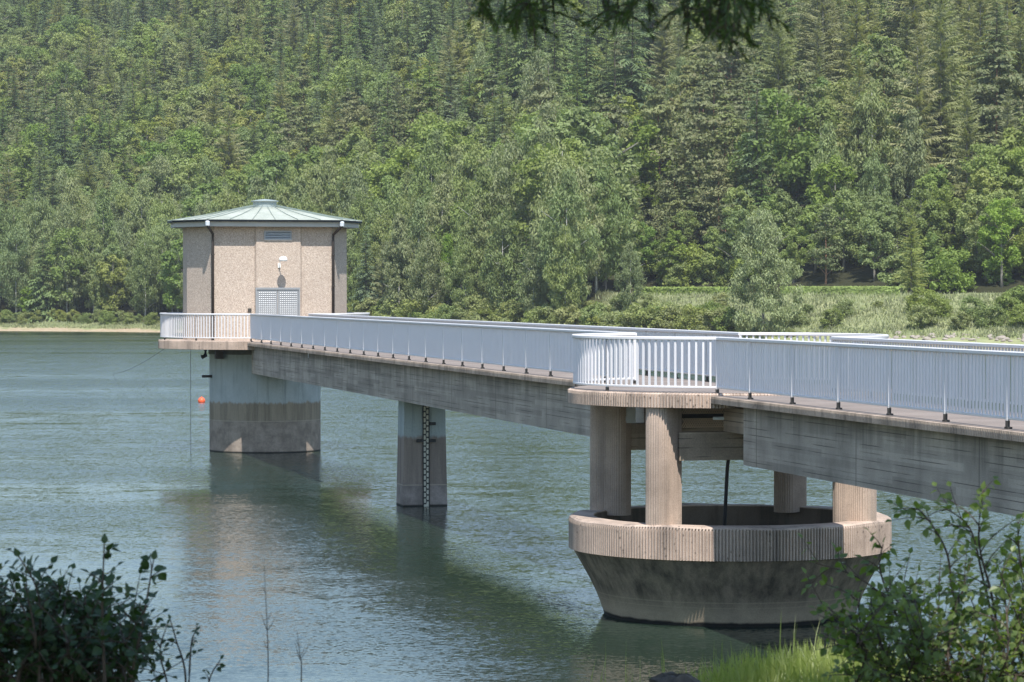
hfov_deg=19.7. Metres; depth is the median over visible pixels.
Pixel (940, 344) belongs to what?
railing
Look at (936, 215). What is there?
broadleaf tree
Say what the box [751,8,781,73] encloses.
larch tree
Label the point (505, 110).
yellow green tree
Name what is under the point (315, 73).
spruce tree
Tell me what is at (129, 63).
larch tree
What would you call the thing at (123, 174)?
spruce tree
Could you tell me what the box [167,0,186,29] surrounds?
larch tree
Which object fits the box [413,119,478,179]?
broadleaf tree
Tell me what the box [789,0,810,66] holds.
larch tree
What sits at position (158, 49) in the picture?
broadleaf tree
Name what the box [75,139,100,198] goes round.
larch tree
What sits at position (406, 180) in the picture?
birch tree
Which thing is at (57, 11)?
spruce tree
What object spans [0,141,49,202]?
broadleaf tree
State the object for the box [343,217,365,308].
birch tree
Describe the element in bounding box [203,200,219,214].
birch tree
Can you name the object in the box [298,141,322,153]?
yellow green tree
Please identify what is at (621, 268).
spruce tree
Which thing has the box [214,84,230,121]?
young spruce tree
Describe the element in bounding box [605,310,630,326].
bush
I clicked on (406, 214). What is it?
birch tree
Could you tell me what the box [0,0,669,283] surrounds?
spruce forest
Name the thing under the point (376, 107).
pine tree
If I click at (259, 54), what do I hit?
yellow green tree
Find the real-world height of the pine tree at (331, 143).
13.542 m
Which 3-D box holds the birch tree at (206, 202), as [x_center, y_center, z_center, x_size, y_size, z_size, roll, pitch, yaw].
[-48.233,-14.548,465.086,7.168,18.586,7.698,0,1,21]
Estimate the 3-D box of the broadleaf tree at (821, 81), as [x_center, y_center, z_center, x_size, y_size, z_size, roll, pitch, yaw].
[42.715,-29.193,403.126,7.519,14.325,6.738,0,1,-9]
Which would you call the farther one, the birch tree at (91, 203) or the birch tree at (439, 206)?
the birch tree at (91, 203)
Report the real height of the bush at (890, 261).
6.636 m
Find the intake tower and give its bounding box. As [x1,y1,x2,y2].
[158,199,361,452]
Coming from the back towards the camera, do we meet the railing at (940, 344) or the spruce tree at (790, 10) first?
the spruce tree at (790, 10)
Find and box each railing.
[160,312,369,340]
[250,314,636,383]
[308,313,741,381]
[572,333,718,390]
[715,337,1023,428]
[739,332,888,391]
[831,336,1023,407]
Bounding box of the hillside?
[0,1,1023,351]
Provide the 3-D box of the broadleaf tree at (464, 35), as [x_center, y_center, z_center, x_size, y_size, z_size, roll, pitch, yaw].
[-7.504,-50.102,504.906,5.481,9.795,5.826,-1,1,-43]
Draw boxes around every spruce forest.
[0,0,474,128]
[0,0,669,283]
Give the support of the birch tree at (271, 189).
on the hillside
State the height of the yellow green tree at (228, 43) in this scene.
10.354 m
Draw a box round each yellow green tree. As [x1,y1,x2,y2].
[0,56,31,105]
[0,80,8,98]
[10,43,26,63]
[26,0,43,26]
[28,54,52,82]
[32,65,72,96]
[35,34,50,47]
[51,91,92,135]
[63,85,78,111]
[78,108,105,148]
[82,0,107,24]
[86,131,117,162]
[90,119,134,160]
[91,37,113,52]
[92,42,107,56]
[92,254,131,316]
[97,23,119,39]
[100,39,119,48]
[100,110,119,128]
[112,145,141,174]
[115,29,130,45]
[120,119,167,157]
[123,81,138,95]
[123,136,152,172]
[125,88,155,104]
[126,164,160,194]
[139,59,170,96]
[146,115,174,140]
[150,90,181,118]
[152,124,176,145]
[154,15,178,33]
[158,129,178,157]
[160,81,175,99]
[162,102,198,130]
[163,77,186,98]
[168,69,199,90]
[175,109,209,130]
[177,14,190,33]
[186,74,215,89]
[186,104,226,136]
[188,0,223,16]
[189,14,208,51]
[190,0,216,13]
[190,159,225,188]
[192,51,213,70]
[195,89,214,118]
[196,0,214,28]
[201,54,239,83]
[205,48,222,62]
[206,13,242,46]
[206,51,227,72]
[208,121,239,146]
[210,134,251,159]
[211,47,238,62]
[213,104,245,131]
[214,150,233,175]
[214,169,239,197]
[217,73,231,82]
[221,0,248,17]
[224,36,242,53]
[225,38,267,66]
[228,13,245,40]
[228,93,247,117]
[229,163,243,182]
[235,44,271,79]
[237,109,265,131]
[239,54,266,77]
[240,160,248,170]
[243,2,266,35]
[250,0,268,14]
[259,17,275,44]
[262,11,280,39]
[266,56,282,77]
[267,45,297,83]
[282,148,306,174]
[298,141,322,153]
[299,105,315,129]
[301,33,327,68]
[310,51,340,83]
[338,0,366,28]
[345,23,371,63]
[347,116,378,143]
[378,1,423,51]
[387,0,408,21]
[387,255,424,301]
[389,39,419,99]
[397,57,435,84]
[397,68,440,119]
[411,79,442,103]
[425,63,448,89]
[435,0,459,13]
[444,144,488,170]
[448,72,471,107]
[457,47,477,89]
[463,14,502,52]
[466,39,496,69]
[467,67,495,125]
[470,0,485,30]
[483,97,517,143]
[518,97,558,117]
[538,10,576,61]
[565,0,602,58]
[567,46,610,108]
[601,93,644,129]
[615,102,644,116]
[794,0,837,47]
[817,77,896,149]
[846,33,918,133]
[853,59,899,125]
[890,69,920,98]
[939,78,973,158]
[998,116,1023,175]
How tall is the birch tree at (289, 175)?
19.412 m
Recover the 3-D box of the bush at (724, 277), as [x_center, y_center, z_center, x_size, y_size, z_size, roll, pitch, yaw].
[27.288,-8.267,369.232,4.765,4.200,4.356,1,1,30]
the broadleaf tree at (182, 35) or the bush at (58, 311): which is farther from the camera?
the broadleaf tree at (182, 35)
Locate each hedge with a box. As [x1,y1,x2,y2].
[633,286,748,294]
[779,286,902,295]
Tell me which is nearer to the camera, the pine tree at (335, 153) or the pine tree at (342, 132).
the pine tree at (335, 153)
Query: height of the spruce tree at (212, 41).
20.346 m
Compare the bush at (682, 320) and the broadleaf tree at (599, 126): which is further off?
the broadleaf tree at (599, 126)
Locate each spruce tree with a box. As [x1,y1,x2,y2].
[0,90,10,141]
[0,102,10,150]
[0,145,14,196]
[2,72,25,148]
[3,35,15,71]
[4,163,24,213]
[6,167,22,211]
[7,122,23,165]
[13,151,24,198]
[15,158,28,207]
[19,0,29,13]
[19,87,37,136]
[19,110,32,138]
[21,75,37,113]
[22,138,37,199]
[23,228,57,323]
[24,103,37,137]
[26,142,52,215]
[27,168,38,205]
[29,147,49,206]
[30,114,51,203]
[34,16,41,39]
[37,71,56,144]
[38,86,51,142]
[44,167,61,218]
[46,0,70,30]
[46,97,83,183]
[46,101,56,165]
[48,94,77,168]
[50,81,63,172]
[57,1,68,13]
[61,64,71,99]
[69,104,79,142]
[69,106,98,184]
[70,86,80,129]
[72,82,82,116]
[72,201,83,238]
[84,6,93,37]
[86,6,99,48]
[88,143,97,181]
[90,98,107,172]
[92,0,104,37]
[93,109,123,165]
[93,141,99,165]
[93,154,105,187]
[98,134,136,215]
[100,88,112,129]
[107,19,116,43]
[111,1,119,32]
[111,104,125,161]
[113,1,122,37]
[114,0,134,40]
[117,77,125,113]
[117,82,133,127]
[117,106,128,128]
[119,12,130,41]
[123,2,132,34]
[124,61,138,116]
[124,81,144,137]
[129,0,152,37]
[134,167,148,246]
[135,69,152,125]
[143,77,164,139]
[145,0,158,18]
[147,58,160,96]
[155,30,173,92]
[156,0,167,19]
[170,58,180,86]
[183,60,191,88]
[186,48,201,86]
[187,40,207,91]
[202,0,226,57]
[203,72,229,136]
[211,17,227,62]
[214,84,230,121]
[217,0,237,52]
[239,110,264,162]
[241,56,266,120]
[249,89,258,126]
[257,0,287,67]
[261,0,282,20]
[266,34,277,78]
[266,66,280,124]
[266,71,284,124]
[268,26,291,80]
[272,45,286,76]
[278,1,288,43]
[285,0,315,31]
[291,50,297,73]
[292,31,305,82]
[294,12,308,68]
[298,0,314,63]
[301,34,310,83]
[304,18,326,96]
[304,95,318,147]
[305,6,313,38]
[307,24,327,97]
[309,21,324,69]
[310,82,321,128]
[310,93,322,129]
[312,0,325,39]
[312,6,330,64]
[320,0,330,53]
[321,17,330,57]
[322,55,338,113]
[324,61,329,113]
[325,4,350,75]
[330,41,338,64]
[331,4,345,66]
[333,168,351,214]
[336,50,370,115]
[337,0,377,74]
[340,1,355,26]
[341,37,350,74]
[345,63,356,104]
[347,32,363,80]
[348,0,366,30]
[348,224,380,311]
[351,38,364,82]
[353,0,366,25]
[354,60,370,107]
[360,0,374,38]
[361,1,374,55]
[364,0,380,64]
[365,0,379,55]
[368,48,379,107]
[369,52,382,111]
[370,39,378,66]
[370,51,389,117]
[371,8,380,52]
[371,36,384,70]
[371,65,400,146]
[372,6,386,56]
[374,0,387,30]
[374,13,391,69]
[376,33,389,71]
[376,118,389,164]
[378,121,392,158]
[385,38,396,97]
[394,21,406,57]
[397,0,419,62]
[402,48,416,84]
[407,47,423,85]
[408,20,417,58]
[409,0,420,53]
[409,0,448,67]
[409,43,446,136]
[414,0,433,59]
[414,25,423,59]
[415,0,426,39]
[415,0,434,38]
[424,0,447,45]
[429,34,440,66]
[433,90,444,120]
[436,31,446,75]
[439,54,461,130]
[440,37,446,64]
[444,1,458,58]
[446,87,462,122]
[450,77,465,132]
[455,0,473,59]
[456,59,478,137]
[463,0,795,62]
[465,20,496,111]
[470,8,515,124]
[473,104,483,141]
[476,101,496,148]
[481,91,505,147]
[482,0,511,70]
[484,64,512,134]
[487,0,501,35]
[487,31,503,69]
[488,71,517,144]
[495,84,508,132]
[496,30,517,107]
[499,1,522,83]
[504,18,540,140]
[506,34,521,82]
[507,22,536,110]
[509,19,532,98]
[511,230,539,314]
[513,0,557,112]
[516,33,537,143]
[523,0,568,91]
[534,6,574,102]
[537,46,556,110]
[542,1,579,69]
[547,1,572,97]
[549,4,569,90]
[550,94,559,116]
[551,3,577,90]
[551,72,559,100]
[554,55,566,101]
[556,31,593,108]
[566,7,609,112]
[566,27,594,111]
[568,67,588,110]
[568,74,578,104]
[573,0,600,58]
[573,0,606,98]
[584,0,608,66]
[587,0,626,94]
[587,34,617,111]
[587,69,602,112]
[595,0,629,56]
[595,27,630,104]
[599,21,626,112]
[601,0,656,149]
[603,0,644,93]
[607,21,648,111]
[620,26,651,101]
[620,207,645,279]
[628,0,675,81]
[634,0,677,89]
[671,0,704,57]
[676,157,705,246]
[696,147,721,244]
[721,148,741,229]
[727,64,782,232]
[739,10,747,37]
[742,0,766,92]
[744,0,771,102]
[751,154,772,241]
[774,0,800,84]
[787,99,824,210]
[842,0,866,25]
[843,73,870,186]
[849,153,859,223]
[872,143,895,214]
[895,73,915,133]
[959,0,1023,179]
[969,4,1023,173]
[998,0,1023,31]
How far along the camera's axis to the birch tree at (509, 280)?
384.12 m
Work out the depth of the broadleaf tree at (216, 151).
506.59 m
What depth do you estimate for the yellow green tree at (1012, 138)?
366.18 m
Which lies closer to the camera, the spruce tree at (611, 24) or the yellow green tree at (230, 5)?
the spruce tree at (611, 24)
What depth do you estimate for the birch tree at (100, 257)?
466.63 m
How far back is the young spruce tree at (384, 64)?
525.65 m
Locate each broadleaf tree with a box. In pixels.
[0,13,9,32]
[0,20,10,43]
[0,34,24,54]
[0,48,8,81]
[0,95,25,140]
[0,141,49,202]
[0,169,21,203]
[4,5,28,36]
[6,28,25,51]
[9,6,31,30]
[14,26,36,40]
[14,45,46,67]
[14,123,57,169]
[17,286,33,311]
[30,47,53,83]
[36,23,72,52]
[41,227,92,311]
[42,61,88,99]
[45,31,74,57]
[45,166,81,199]
[48,32,80,64]
[51,136,87,176]
[52,15,85,45]
[67,48,90,68]
[69,18,100,38]
[71,23,98,51]
[72,44,84,58]
[72,114,100,163]
[76,54,99,84]
[80,56,119,99]
[80,186,92,199]
[87,244,136,303]
[91,84,117,120]
[104,0,131,18]
[104,47,134,89]
[108,40,140,79]
[109,125,149,166]
[114,46,138,83]
[114,198,146,234]
[125,92,152,123]
[126,35,155,87]
[130,102,165,139]
[131,21,152,39]
[131,140,176,175]
[132,57,160,90]
[132,171,160,204]
[135,35,155,56]
[137,31,159,52]
[141,42,171,77]
[146,17,167,33]
[149,24,181,53]
[150,0,174,19]
[150,141,193,169]
[151,35,188,89]
[152,38,177,89]
[153,154,199,198]
[157,239,182,311]
[165,126,203,156]
[165,162,210,205]
[168,129,207,158]
[170,88,196,125]
[172,29,205,62]
[176,86,218,125]
[179,179,232,238]
[189,147,227,176]
[193,122,224,148]
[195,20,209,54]
[196,77,241,109]
[203,9,223,44]
[203,75,232,103]
[210,138,227,150]
[211,148,220,157]
[221,170,247,196]
[226,126,264,163]
[227,63,262,102]
[237,168,285,206]
[238,68,270,100]
[238,97,257,115]
[241,150,272,173]
[243,80,277,118]
[244,64,266,85]
[245,150,292,190]
[245,152,292,205]
[247,193,278,205]
[248,119,272,150]
[248,143,276,173]
[255,62,274,82]
[259,97,279,124]
[262,133,289,160]
[263,106,289,146]
[264,81,309,122]
[270,76,286,89]
[279,69,311,99]
[285,145,324,194]
[294,150,322,180]
[298,0,329,37]
[299,163,327,184]
[301,122,332,149]
[302,80,321,110]
[302,80,331,129]
[316,145,338,178]
[319,113,332,125]
[320,157,359,206]
[322,60,377,113]
[324,55,368,115]
[328,75,366,116]
[334,149,369,183]
[334,152,383,207]
[335,125,378,164]
[344,133,374,156]
[361,72,407,119]
[361,157,403,199]
[366,0,388,27]
[370,175,421,214]
[375,136,404,162]
[380,20,409,66]
[382,147,432,195]
[389,112,461,182]
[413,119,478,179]
[413,186,436,237]
[425,202,474,301]
[447,113,475,143]
[452,21,479,61]
[466,124,499,144]
[474,138,510,181]
[506,110,541,146]
[507,138,611,264]
[510,109,604,203]
[561,105,643,217]
[573,111,608,140]
[574,146,647,288]
[583,144,624,204]
[589,222,623,289]
[602,111,632,147]
[615,127,656,220]
[619,170,650,228]
[625,115,679,239]
[628,221,659,284]
[656,229,686,286]
[663,243,685,271]
[668,210,701,254]
[681,0,768,91]
[702,226,726,268]
[717,208,749,283]
[722,185,757,239]
[725,88,820,201]
[757,193,792,252]
[766,188,804,250]
[780,225,808,282]
[790,98,844,192]
[795,201,835,272]
[803,76,845,131]
[805,155,859,258]
[818,186,865,271]
[853,195,888,260]
[853,210,896,280]
[859,196,899,272]
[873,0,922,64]
[880,98,942,197]
[883,206,915,268]
[897,188,934,243]
[912,172,954,232]
[912,198,958,254]
[915,164,949,222]
[920,189,965,254]
[922,231,944,279]
[952,192,996,272]
[959,142,1017,219]
[962,167,1004,225]
[964,211,1006,280]
[975,197,1023,286]
[979,189,1021,247]
[991,13,1016,45]
[999,146,1023,231]
[1009,162,1023,232]
[1015,188,1023,235]
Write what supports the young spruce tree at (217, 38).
on the hillside
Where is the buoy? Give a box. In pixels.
[198,396,204,401]
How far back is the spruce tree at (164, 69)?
599.56 m
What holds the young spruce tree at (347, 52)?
on the hillside
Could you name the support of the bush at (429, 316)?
on the hillside
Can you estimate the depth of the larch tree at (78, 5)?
684.83 m
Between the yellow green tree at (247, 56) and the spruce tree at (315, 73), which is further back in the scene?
the yellow green tree at (247, 56)
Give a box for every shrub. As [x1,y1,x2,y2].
[0,555,203,681]
[5,533,166,681]
[149,614,224,681]
[797,476,1023,678]
[800,542,1023,681]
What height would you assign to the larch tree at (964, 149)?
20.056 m
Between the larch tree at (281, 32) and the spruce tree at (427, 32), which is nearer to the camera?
the spruce tree at (427, 32)
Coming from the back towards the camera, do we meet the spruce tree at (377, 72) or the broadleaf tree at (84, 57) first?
the broadleaf tree at (84, 57)
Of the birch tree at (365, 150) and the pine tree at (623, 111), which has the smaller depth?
the pine tree at (623, 111)
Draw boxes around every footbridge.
[247,342,722,435]
[711,395,1023,515]
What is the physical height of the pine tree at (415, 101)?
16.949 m
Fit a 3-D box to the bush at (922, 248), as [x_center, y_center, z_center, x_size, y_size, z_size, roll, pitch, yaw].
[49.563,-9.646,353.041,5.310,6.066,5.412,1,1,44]
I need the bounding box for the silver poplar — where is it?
[727,206,805,337]
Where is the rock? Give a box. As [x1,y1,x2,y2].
[649,671,700,681]
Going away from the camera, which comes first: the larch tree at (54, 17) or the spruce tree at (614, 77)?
the spruce tree at (614, 77)
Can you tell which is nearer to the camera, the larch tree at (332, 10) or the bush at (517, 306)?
the bush at (517, 306)
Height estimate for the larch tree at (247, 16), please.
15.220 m
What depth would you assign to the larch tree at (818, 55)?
420.98 m
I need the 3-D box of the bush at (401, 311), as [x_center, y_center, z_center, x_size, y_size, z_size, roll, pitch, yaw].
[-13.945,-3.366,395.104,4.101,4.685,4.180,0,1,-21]
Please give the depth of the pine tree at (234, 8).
634.01 m
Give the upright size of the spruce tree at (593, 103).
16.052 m
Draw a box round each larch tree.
[0,153,27,219]
[5,66,24,114]
[10,126,24,170]
[43,2,58,32]
[49,46,72,93]
[53,0,65,22]
[67,0,85,11]
[69,56,81,91]
[72,28,101,114]
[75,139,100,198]
[78,77,103,121]
[82,0,101,23]
[91,36,107,98]
[93,46,123,100]
[96,55,116,106]
[97,174,109,213]
[104,30,122,52]
[115,72,126,102]
[124,55,139,84]
[125,156,135,178]
[131,0,151,21]
[136,54,158,95]
[140,64,153,94]
[146,126,168,163]
[161,0,185,15]
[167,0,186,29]
[173,18,205,84]
[201,78,230,144]
[207,11,222,49]
[212,106,248,174]
[231,27,246,62]
[237,0,261,14]
[238,1,253,36]
[247,11,269,61]
[267,11,293,56]
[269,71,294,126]
[271,15,278,42]
[281,0,306,63]
[287,0,303,52]
[313,85,342,145]
[320,0,351,53]
[366,244,387,312]
[388,78,408,126]
[402,105,416,142]
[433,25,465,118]
[440,17,475,106]
[454,0,474,28]
[500,119,510,135]
[628,169,647,235]
[635,1,662,91]
[636,0,687,49]
[642,4,677,113]
[645,4,685,95]
[658,18,695,130]
[675,18,695,57]
[687,7,753,100]
[731,0,773,55]
[747,0,800,103]
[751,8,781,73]
[751,12,803,127]
[754,1,813,138]
[774,0,801,44]
[783,0,801,52]
[788,0,849,84]
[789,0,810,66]
[792,0,843,80]
[798,0,848,110]
[799,16,843,112]
[809,59,827,108]
[815,0,851,74]
[826,2,846,84]
[828,13,854,82]
[829,0,876,117]
[832,0,852,68]
[833,56,901,207]
[840,0,890,76]
[847,21,867,81]
[849,0,880,55]
[868,0,901,63]
[876,0,918,63]
[876,21,962,203]
[884,0,937,71]
[890,7,924,97]
[891,208,931,293]
[894,0,981,193]
[909,0,948,49]
[911,0,951,67]
[913,0,979,158]
[915,29,935,73]
[922,53,974,183]
[928,84,960,181]
[937,2,967,70]
[938,79,992,231]
[941,21,964,70]
[942,0,985,110]
[946,0,975,54]
[954,0,1013,99]
[959,0,1008,51]
[959,45,986,157]
[975,3,1023,138]
[984,0,1018,71]
[990,89,1021,187]
[998,0,1023,90]
[1003,9,1023,112]
[1007,21,1023,72]
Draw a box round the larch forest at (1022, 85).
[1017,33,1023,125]
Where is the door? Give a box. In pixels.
[255,288,299,339]
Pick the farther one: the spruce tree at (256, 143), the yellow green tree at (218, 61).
the yellow green tree at (218, 61)
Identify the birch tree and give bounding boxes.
[0,0,10,9]
[0,201,10,305]
[0,201,30,290]
[0,224,39,316]
[0,236,41,311]
[0,264,4,302]
[6,219,38,308]
[10,192,60,295]
[13,207,25,227]
[26,198,58,277]
[27,253,48,309]
[30,220,58,303]
[46,169,67,219]
[48,175,87,230]
[48,202,85,269]
[49,232,75,304]
[56,237,81,312]
[59,189,93,235]
[60,177,85,207]
[62,232,85,308]
[71,161,91,193]
[74,218,111,312]
[79,223,99,310]
[82,195,104,227]
[82,206,101,249]
[86,188,117,252]
[87,254,107,313]
[93,152,116,191]
[93,180,106,216]
[94,150,109,183]
[96,169,114,190]
[97,201,120,253]
[101,220,132,267]
[103,230,123,306]
[105,218,138,307]
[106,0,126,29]
[108,174,129,218]
[110,188,139,236]
[112,179,134,196]
[122,179,155,256]
[122,237,163,316]
[129,228,168,312]
[134,194,182,257]
[136,152,181,220]
[140,220,154,235]
[143,215,176,309]
[143,248,164,312]
[153,142,190,192]
[156,243,182,311]
[159,223,181,259]
[160,28,179,58]
[162,259,176,312]
[172,202,181,237]
[177,272,182,305]
[179,183,191,212]
[181,189,201,237]
[182,191,211,236]
[188,152,219,189]
[195,203,209,215]
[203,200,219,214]
[213,186,241,210]
[216,183,238,211]
[218,179,227,197]
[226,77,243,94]
[242,175,265,206]
[245,195,258,205]
[261,180,281,204]
[274,165,299,202]
[277,188,293,208]
[289,193,321,212]
[291,163,322,209]
[291,175,310,208]
[306,145,343,214]
[320,184,345,217]
[328,172,354,211]
[331,166,375,248]
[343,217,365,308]
[344,186,374,251]
[347,190,374,290]
[347,229,359,306]
[347,242,368,311]
[352,145,364,179]
[357,139,368,159]
[359,196,389,295]
[360,212,393,292]
[370,183,405,280]
[377,248,394,296]
[380,212,418,314]
[382,193,431,265]
[392,210,420,301]
[394,197,439,301]
[399,166,413,209]
[403,233,453,309]
[407,138,446,201]
[408,127,451,198]
[420,171,466,302]
[423,188,438,241]
[431,179,453,232]
[438,232,462,306]
[440,141,492,245]
[441,237,489,308]
[447,143,463,183]
[451,152,476,205]
[451,164,510,300]
[457,195,496,297]
[463,41,496,123]
[464,138,525,278]
[479,203,524,308]
[483,143,515,226]
[486,213,498,243]
[487,217,512,298]
[501,132,559,211]
[508,192,540,283]
[509,44,561,142]
[510,223,547,301]
[512,124,564,252]
[513,99,565,204]
[514,238,551,312]
[517,196,538,296]
[525,160,587,295]
[529,139,596,292]
[534,166,599,308]
[542,224,585,311]
[550,165,606,299]
[555,94,576,126]
[564,157,636,292]
[613,242,646,312]
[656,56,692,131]
[808,121,851,234]
[837,78,897,202]
[852,149,896,214]
[889,107,929,226]
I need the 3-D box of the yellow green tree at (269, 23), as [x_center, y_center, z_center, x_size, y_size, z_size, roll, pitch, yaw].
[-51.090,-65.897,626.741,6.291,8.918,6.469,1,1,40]
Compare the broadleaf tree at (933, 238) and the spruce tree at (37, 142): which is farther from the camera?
the spruce tree at (37, 142)
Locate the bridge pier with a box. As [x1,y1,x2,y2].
[396,401,446,506]
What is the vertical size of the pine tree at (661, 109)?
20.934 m
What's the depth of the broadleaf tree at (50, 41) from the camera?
622.89 m
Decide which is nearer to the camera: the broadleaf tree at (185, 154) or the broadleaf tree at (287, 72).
the broadleaf tree at (185, 154)
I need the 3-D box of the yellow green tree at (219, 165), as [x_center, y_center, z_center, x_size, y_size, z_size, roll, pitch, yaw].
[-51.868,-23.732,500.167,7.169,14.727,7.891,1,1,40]
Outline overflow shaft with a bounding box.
[568,383,891,626]
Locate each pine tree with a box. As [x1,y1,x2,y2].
[0,51,23,93]
[0,140,7,165]
[2,112,26,150]
[17,59,39,102]
[17,82,40,113]
[18,32,39,50]
[19,79,42,100]
[19,103,52,145]
[25,0,45,18]
[30,60,46,96]
[31,148,51,165]
[42,94,76,148]
[43,169,64,203]
[49,83,70,99]
[50,41,72,66]
[86,78,114,112]
[94,180,111,218]
[104,88,128,119]
[198,0,228,50]
[222,0,246,14]
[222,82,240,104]
[273,116,300,152]
[274,105,298,140]
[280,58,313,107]
[281,107,325,157]
[282,147,307,180]
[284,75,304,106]
[285,103,305,137]
[286,127,305,154]
[290,116,302,139]
[292,99,311,125]
[320,121,347,156]
[321,142,345,181]
[323,138,335,154]
[324,87,354,141]
[325,91,375,141]
[341,99,374,138]
[364,95,379,121]
[368,100,399,141]
[369,73,399,141]
[375,82,416,139]
[376,100,414,146]
[391,79,446,144]
[395,86,439,148]
[421,84,452,117]
[431,64,473,123]
[463,69,519,146]
[478,135,516,171]
[512,72,560,146]
[590,94,640,160]
[601,30,649,111]
[604,95,643,159]
[621,84,707,221]
[632,103,653,151]
[640,124,685,191]
[643,162,691,235]
[646,86,747,238]
[647,32,690,91]
[653,189,703,252]
[660,64,706,164]
[661,93,704,189]
[665,122,709,197]
[673,47,721,127]
[677,67,739,208]
[686,149,746,235]
[690,95,752,204]
[700,34,769,114]
[701,193,735,244]
[705,48,735,112]
[710,52,756,104]
[718,75,756,149]
[719,97,755,168]
[725,74,769,154]
[728,106,770,184]
[735,137,772,196]
[739,162,782,214]
[758,61,826,196]
[759,83,791,146]
[782,81,820,157]
[805,205,847,283]
[858,43,914,171]
[962,41,1023,165]
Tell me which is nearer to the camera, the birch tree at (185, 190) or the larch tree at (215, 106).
the birch tree at (185, 190)
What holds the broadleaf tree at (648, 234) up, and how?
on the hillside
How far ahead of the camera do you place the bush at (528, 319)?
360.80 m
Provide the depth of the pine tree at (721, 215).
378.83 m
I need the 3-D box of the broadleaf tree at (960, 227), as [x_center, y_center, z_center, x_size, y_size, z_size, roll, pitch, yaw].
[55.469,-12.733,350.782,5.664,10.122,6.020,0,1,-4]
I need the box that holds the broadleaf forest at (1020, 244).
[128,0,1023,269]
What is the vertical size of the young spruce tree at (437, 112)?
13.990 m
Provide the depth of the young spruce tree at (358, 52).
533.48 m
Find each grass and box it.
[0,288,1023,337]
[577,616,964,681]
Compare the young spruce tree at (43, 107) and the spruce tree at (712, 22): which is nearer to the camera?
the spruce tree at (712, 22)
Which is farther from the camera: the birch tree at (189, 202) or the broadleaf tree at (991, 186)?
the birch tree at (189, 202)
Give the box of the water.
[0,331,1023,681]
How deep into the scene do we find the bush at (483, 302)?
374.55 m
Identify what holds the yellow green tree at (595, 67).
on the hillside
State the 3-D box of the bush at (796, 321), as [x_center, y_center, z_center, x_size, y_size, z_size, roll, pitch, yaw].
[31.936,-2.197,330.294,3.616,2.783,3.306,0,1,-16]
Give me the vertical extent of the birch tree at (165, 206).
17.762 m
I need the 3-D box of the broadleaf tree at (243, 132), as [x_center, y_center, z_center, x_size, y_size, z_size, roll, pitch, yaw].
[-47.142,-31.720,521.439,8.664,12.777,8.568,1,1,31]
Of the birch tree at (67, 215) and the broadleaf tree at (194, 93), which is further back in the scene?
the broadleaf tree at (194, 93)
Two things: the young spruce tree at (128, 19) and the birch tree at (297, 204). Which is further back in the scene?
the young spruce tree at (128, 19)
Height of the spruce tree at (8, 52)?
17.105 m
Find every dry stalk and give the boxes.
[262,558,275,681]
[295,633,308,681]
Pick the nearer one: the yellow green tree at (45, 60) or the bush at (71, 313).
the bush at (71, 313)
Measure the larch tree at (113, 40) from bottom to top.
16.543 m
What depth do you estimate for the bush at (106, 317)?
462.46 m
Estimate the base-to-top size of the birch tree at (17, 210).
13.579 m
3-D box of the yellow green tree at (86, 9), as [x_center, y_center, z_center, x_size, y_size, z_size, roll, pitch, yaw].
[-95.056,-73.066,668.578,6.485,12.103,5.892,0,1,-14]
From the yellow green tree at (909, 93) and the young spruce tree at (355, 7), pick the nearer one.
the yellow green tree at (909, 93)
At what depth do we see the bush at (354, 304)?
409.07 m
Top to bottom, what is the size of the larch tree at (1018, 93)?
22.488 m
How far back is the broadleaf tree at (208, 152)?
503.15 m
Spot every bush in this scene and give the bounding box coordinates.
[0,309,15,323]
[2,314,13,322]
[11,312,22,322]
[17,311,32,324]
[29,309,43,322]
[47,309,59,319]
[55,309,66,321]
[58,312,70,321]
[64,309,79,321]
[72,314,82,322]
[78,313,91,323]
[91,309,102,320]
[98,309,115,323]
[113,310,127,324]
[122,312,137,324]
[133,314,142,322]
[143,312,159,324]
[347,299,361,311]
[355,298,376,314]
[355,298,377,315]
[370,299,386,314]
[375,298,403,316]
[380,293,397,315]
[394,300,413,316]
[396,297,436,317]
[408,306,427,317]
[421,309,444,318]
[425,303,447,314]
[431,303,460,319]
[450,309,467,319]
[452,294,478,318]
[460,309,473,319]
[464,293,504,320]
[468,312,488,320]
[472,307,493,320]
[487,309,500,320]
[492,302,523,322]
[500,317,510,321]
[501,298,526,321]
[523,310,540,322]
[523,313,545,322]
[527,306,555,323]
[534,302,549,317]
[545,298,577,320]
[552,304,582,324]
[579,301,607,325]
[580,300,595,307]
[587,316,602,325]
[597,311,617,326]
[601,304,615,312]
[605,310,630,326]
[608,292,624,310]
[614,302,641,327]
[627,238,663,278]
[629,305,660,328]
[639,293,659,307]
[643,304,661,325]
[647,301,661,318]
[649,301,686,327]
[652,261,669,284]
[652,306,680,328]
[654,303,696,329]
[662,242,712,286]
[662,262,695,286]
[672,305,706,329]
[694,252,723,285]
[694,302,714,322]
[695,307,728,330]
[698,249,727,279]
[701,306,727,325]
[706,300,722,309]
[711,306,738,331]
[712,292,730,307]
[713,258,747,285]
[721,250,738,264]
[730,248,777,286]
[751,233,798,270]
[783,310,812,327]
[786,327,795,337]
[791,205,817,242]
[802,304,814,312]
[819,307,844,328]
[830,298,857,317]
[842,233,863,263]
[846,225,888,265]
[873,300,883,307]
[877,250,928,292]
[893,236,920,269]
[903,287,939,311]
[904,237,947,278]
[905,303,938,328]
[919,291,953,317]
[921,246,978,292]
[946,310,973,330]
[952,238,975,267]
[958,296,990,321]
[959,240,987,271]
[972,304,1008,328]
[982,253,1017,284]
[990,292,1023,319]
[997,234,1023,277]
[1005,303,1023,328]
[1007,285,1023,303]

